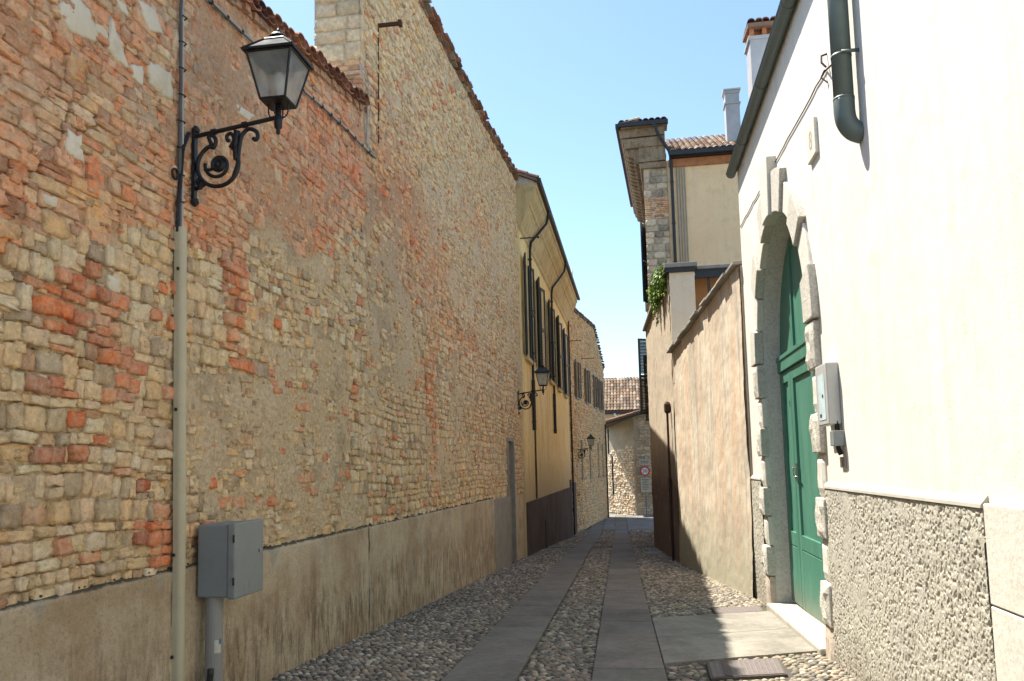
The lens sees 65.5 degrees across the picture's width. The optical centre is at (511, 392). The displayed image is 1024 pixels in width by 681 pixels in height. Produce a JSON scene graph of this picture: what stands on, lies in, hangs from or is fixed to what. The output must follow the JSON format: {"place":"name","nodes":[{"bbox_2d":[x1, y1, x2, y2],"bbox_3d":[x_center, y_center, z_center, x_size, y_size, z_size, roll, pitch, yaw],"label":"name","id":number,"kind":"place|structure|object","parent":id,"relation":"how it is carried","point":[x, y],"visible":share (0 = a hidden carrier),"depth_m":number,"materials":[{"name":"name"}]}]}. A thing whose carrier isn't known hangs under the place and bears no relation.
{"place":"outdoors","nodes":[
{"label":"outdoors","id":0,"kind":"place"},
{"bbox_2d":[263,0,779,377],"label":"sky","id":1,"kind":"structure","parent":0,"point":[554,79],"materials":[{"name":"blue"}]},
{"bbox_2d":[277,515,841,680],"bbox_3d":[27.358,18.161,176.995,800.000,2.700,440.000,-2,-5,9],"label":"ground","id":2,"kind":"structure","parent":0,"point":[788,672],"depth_m":8.01,"materials":[{"name":"grey stone"}]},
{"bbox_2d":[0,0,369,680],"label":"rubble wall","id":3,"kind":"structure","parent":2,"relation":"on","point":[276,392],"depth_m":6.06,"materials":[{"name":"brick"}]},
{"bbox_2d":[170,226,186,680],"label":"cable cover","id":4,"kind":"object","parent":3,"relation":"attached to","point":[179,475],"visible":1,"depth_m":6.08,"materials":[{"name":"beige metal"}]},
{"bbox_2d":[171,0,190,231],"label":"riser cables","id":5,"kind":"object","parent":3,"relation":"attached to","point":[181,146],"visible":0.98,"depth_m":6.35,"materials":[{"name":"black metal"}]},
{"bbox_2d":[190,26,313,206],"bbox_3d":[-2.163,-2.270,6.508,0.972,1.465,0.438,-2,-5,9],"label":"wall lantern","id":6,"kind":"object","parent":3,"relation":"attached to","point":[281,66],"depth_m":6.46,"materials":[{"name":"black metal"}]},
{"bbox_2d":[208,0,375,158],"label":"wall cable","id":7,"kind":"object","parent":3,"relation":"attached to","point":[226,16],"depth_m":9.66,"materials":[{"name":"black metal"}]},
{"bbox_2d":[314,0,524,632],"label":"tall stone wall","id":8,"kind":"structure","parent":2,"relation":"on","point":[443,462],"depth_m":13.87,"materials":[{"name":"brick"}]},
{"bbox_2d":[377,19,402,142],"bbox_3d":[-1.803,-4.450,11.390,0.490,1.790,0.079,-2,-5,9],"label":"iron rod","id":9,"kind":"object","parent":8,"relation":"attached to","point":[399,22],"visible":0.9,"depth_m":11.43,"materials":[{"name":"brown metal"}]},
{"bbox_2d":[517,363,550,414],"bbox_3d":[0.628,-0.126,22.870,0.972,1.465,0.438,-2,-5,9],"label":"wall lantern","id":10,"kind":"object","parent":8,"relation":"attached to","point":[542,372],"depth_m":22.80,"materials":[{"name":"black metal"}]},
{"bbox_2d":[441,518,605,680],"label":"stone wheel track","id":11,"kind":"structure","parent":2,"relation":"on","point":[504,648],"depth_m":10.02,"materials":[{"name":"stone"}]},
{"bbox_2d":[515,167,579,556],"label":"yellow house","id":12,"kind":"structure","parent":2,"relation":"on","point":[548,296],"depth_m":28.45,"materials":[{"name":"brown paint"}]},
{"bbox_2d":[570,480,572,535],"bbox_3d":[2.943,5.893,39.366,0.052,3.200,0.600,-2,-5,9],"label":"side door","id":13,"kind":"structure","parent":12,"relation":"in","point":[570,480],"depth_m":39.24,"materials":[{"name":"brown wood"}]},
{"bbox_2d":[566,308,608,534],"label":"stone house","id":14,"kind":"structure","parent":2,"relation":"on","point":[589,482],"depth_m":46.72,"materials":[{"name":"beige stone"}]},
{"bbox_2d":[572,482,577,532],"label":"door","id":15,"kind":"structure","parent":14,"relation":"in","point":[574,482],"depth_m":40.93,"materials":[{"name":"brown wood"}]},
{"bbox_2d":[577,434,594,460],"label":"wall lantern","id":16,"kind":"object","parent":14,"relation":"attached to","point":[590,439],"depth_m":42.69,"materials":[{"name":"black metal"}]},
{"bbox_2d":[550,513,654,547],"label":"flagstones","id":17,"kind":"object","parent":2,"relation":"on","point":[645,521],"visible":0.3,"depth_m":47.64,"materials":[{"name":"stone"}]},
{"bbox_2d":[639,456,650,515],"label":"speed limit sign","id":18,"kind":"object","parent":17,"relation":"on","point":[645,481],"visible":1,"depth_m":56.32,"materials":[{"name":"white metal"}]},
{"bbox_2d":[604,377,639,419],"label":"tiled roof house","id":19,"kind":"structure","parent":2,"relation":"on","point":[622,395],"depth_m":67.80,"materials":[{"name":"tile"}]},
{"bbox_2d":[605,410,652,514],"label":"end house","id":20,"kind":"structure","parent":2,"relation":"on","point":[628,441],"depth_m":57.76,"materials":[{"name":"stone"}]},
{"bbox_2d":[592,514,667,680],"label":"stone wheel track","id":21,"kind":"structure","parent":2,"relation":"on","point":[627,649],"depth_m":9.93,"materials":[{"name":"stone"}]},
{"bbox_2d":[615,87,741,420],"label":"palazzo","id":22,"kind":"structure","parent":2,"relation":"on","point":[684,201],"depth_m":28.21,"materials":[{"name":"beige paint"}]},
{"bbox_2d":[642,261,729,562],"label":"terrace wall","id":23,"kind":"structure","parent":2,"relation":"on","point":[690,285],"depth_m":21.39,"materials":[{"name":"beige paint"}]},
{"bbox_2d":[646,263,666,326],"bbox_3d":[4.150,-2.647,22.133,0.706,1.389,3.483,-2,-5,5],"label":"ivy","id":24,"kind":"object","parent":23,"relation":"attached to","point":[656,287],"visible":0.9,"depth_m":21.58,"materials":[{"name":"green plant"}]},
{"bbox_2d":[666,260,757,598],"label":"garden wall","id":25,"kind":"structure","parent":2,"relation":"on","point":[707,347],"depth_m":15.31,"materials":[{"name":"beige paint"}]},
{"bbox_2d":[652,611,816,665],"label":"landing slab","id":26,"kind":"structure","parent":2,"relation":"on","point":[691,639],"depth_m":9.07,"materials":[{"name":"stone"}]},
{"bbox_2d":[726,0,1023,680],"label":"white house","id":27,"kind":"structure","parent":2,"relation":"on","point":[882,243],"depth_m":5.84,"materials":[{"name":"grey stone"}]},
{"bbox_2d":[740,53,830,226],"bbox_3d":[3.314,-2.835,10.100,0.092,0.443,6.406,-2,-5,9],"label":"facade wire","id":28,"kind":"object","parent":27,"relation":"attached to","point":[824,65],"visible":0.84,"depth_m":8.00,"materials":[{"name":"metal"}]},
{"bbox_2d":[780,359,825,625],"bbox_3d":[3.724,1.185,9.904,0.158,3.268,3.440,-2,-5,9],"label":"door","id":29,"kind":"structure","parent":27,"relation":"in","point":[796,385],"depth_m":10.56,"materials":[{"name":"green paint"}]},
{"bbox_2d":[806,116,818,164],"bbox_3d":[3.017,-2.526,7.988,0.048,0.360,0.360,-2,-5,9],"label":"number plaque","id":30,"kind":"object","parent":27,"relation":"attached to","point":[812,140],"visible":1,"depth_m":7.92,"materials":[{"name":"ceramic"}]},
{"bbox_2d":[815,362,841,426],"bbox_3d":[3.004,0.019,7.580,0.122,0.580,0.440,-2,-5,9],"label":"intercom box","id":31,"kind":"object","parent":27,"relation":"attached to","point":[828,394],"visible":0.98,"depth_m":7.38,"materials":[{"name":"white plastic"}]},
{"bbox_2d":[830,421,846,467],"bbox_3d":[2.993,0.472,7.318,0.101,0.430,0.160,-2,-5,9],"label":"key switch","id":32,"kind":"object","parent":27,"relation":"attached to","point":[837,437],"visible":1,"depth_m":7.25,"materials":[{"name":"black metal"}]},
{"bbox_2d":[269,529,855,680],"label":"cobbled paving","id":33,"kind":"structure","parent":0,"point":[669,585],"depth_m":10.65,"materials":[{"name":"grey stone"}]},
{"bbox_2d":[197,519,262,680],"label":"utility box","id":34,"kind":"object","parent":33,"relation":"on","point":[230,560],"visible":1,"depth_m":6.28,"materials":[{"name":"grey metal"}]},
{"bbox_2d":[227,519,262,599],"bbox_3d":[-2.159,1.339,6.468,0.077,0.592,0.504,-2,-5,9],"label":"door","id":35,"kind":"structure","parent":34,"relation":"in","point":[245,538],"depth_m":6.39,"materials":[{"name":"grey metal"}]},
{"bbox_2d":[647,551,663,553],"bbox_3d":[4.276,4.784,23.749,0.480,0.064,0.600,-2,-5,9],"label":"drain cover","id":36,"kind":"object","parent":33,"relation":"on","point":[652,552],"visible":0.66,"depth_m":23.75,"materials":[{"name":"grey metal"}]},
{"bbox_2d":[711,606,763,613],"bbox_3d":[3.245,3.126,11.350,0.720,0.100,0.838,-2,-5,9],"label":"drain cover","id":37,"kind":"object","parent":33,"relation":"on","point":[718,610],"visible":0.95,"depth_m":11.40,"materials":[{"name":"metal"}]},
{"bbox_2d":[706,658,787,680],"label":"drain cover","id":38,"kind":"object","parent":33,"relation":"on","point":[747,669],"visible":0.99,"depth_m":7.42,"materials":[{"name":"metal"}]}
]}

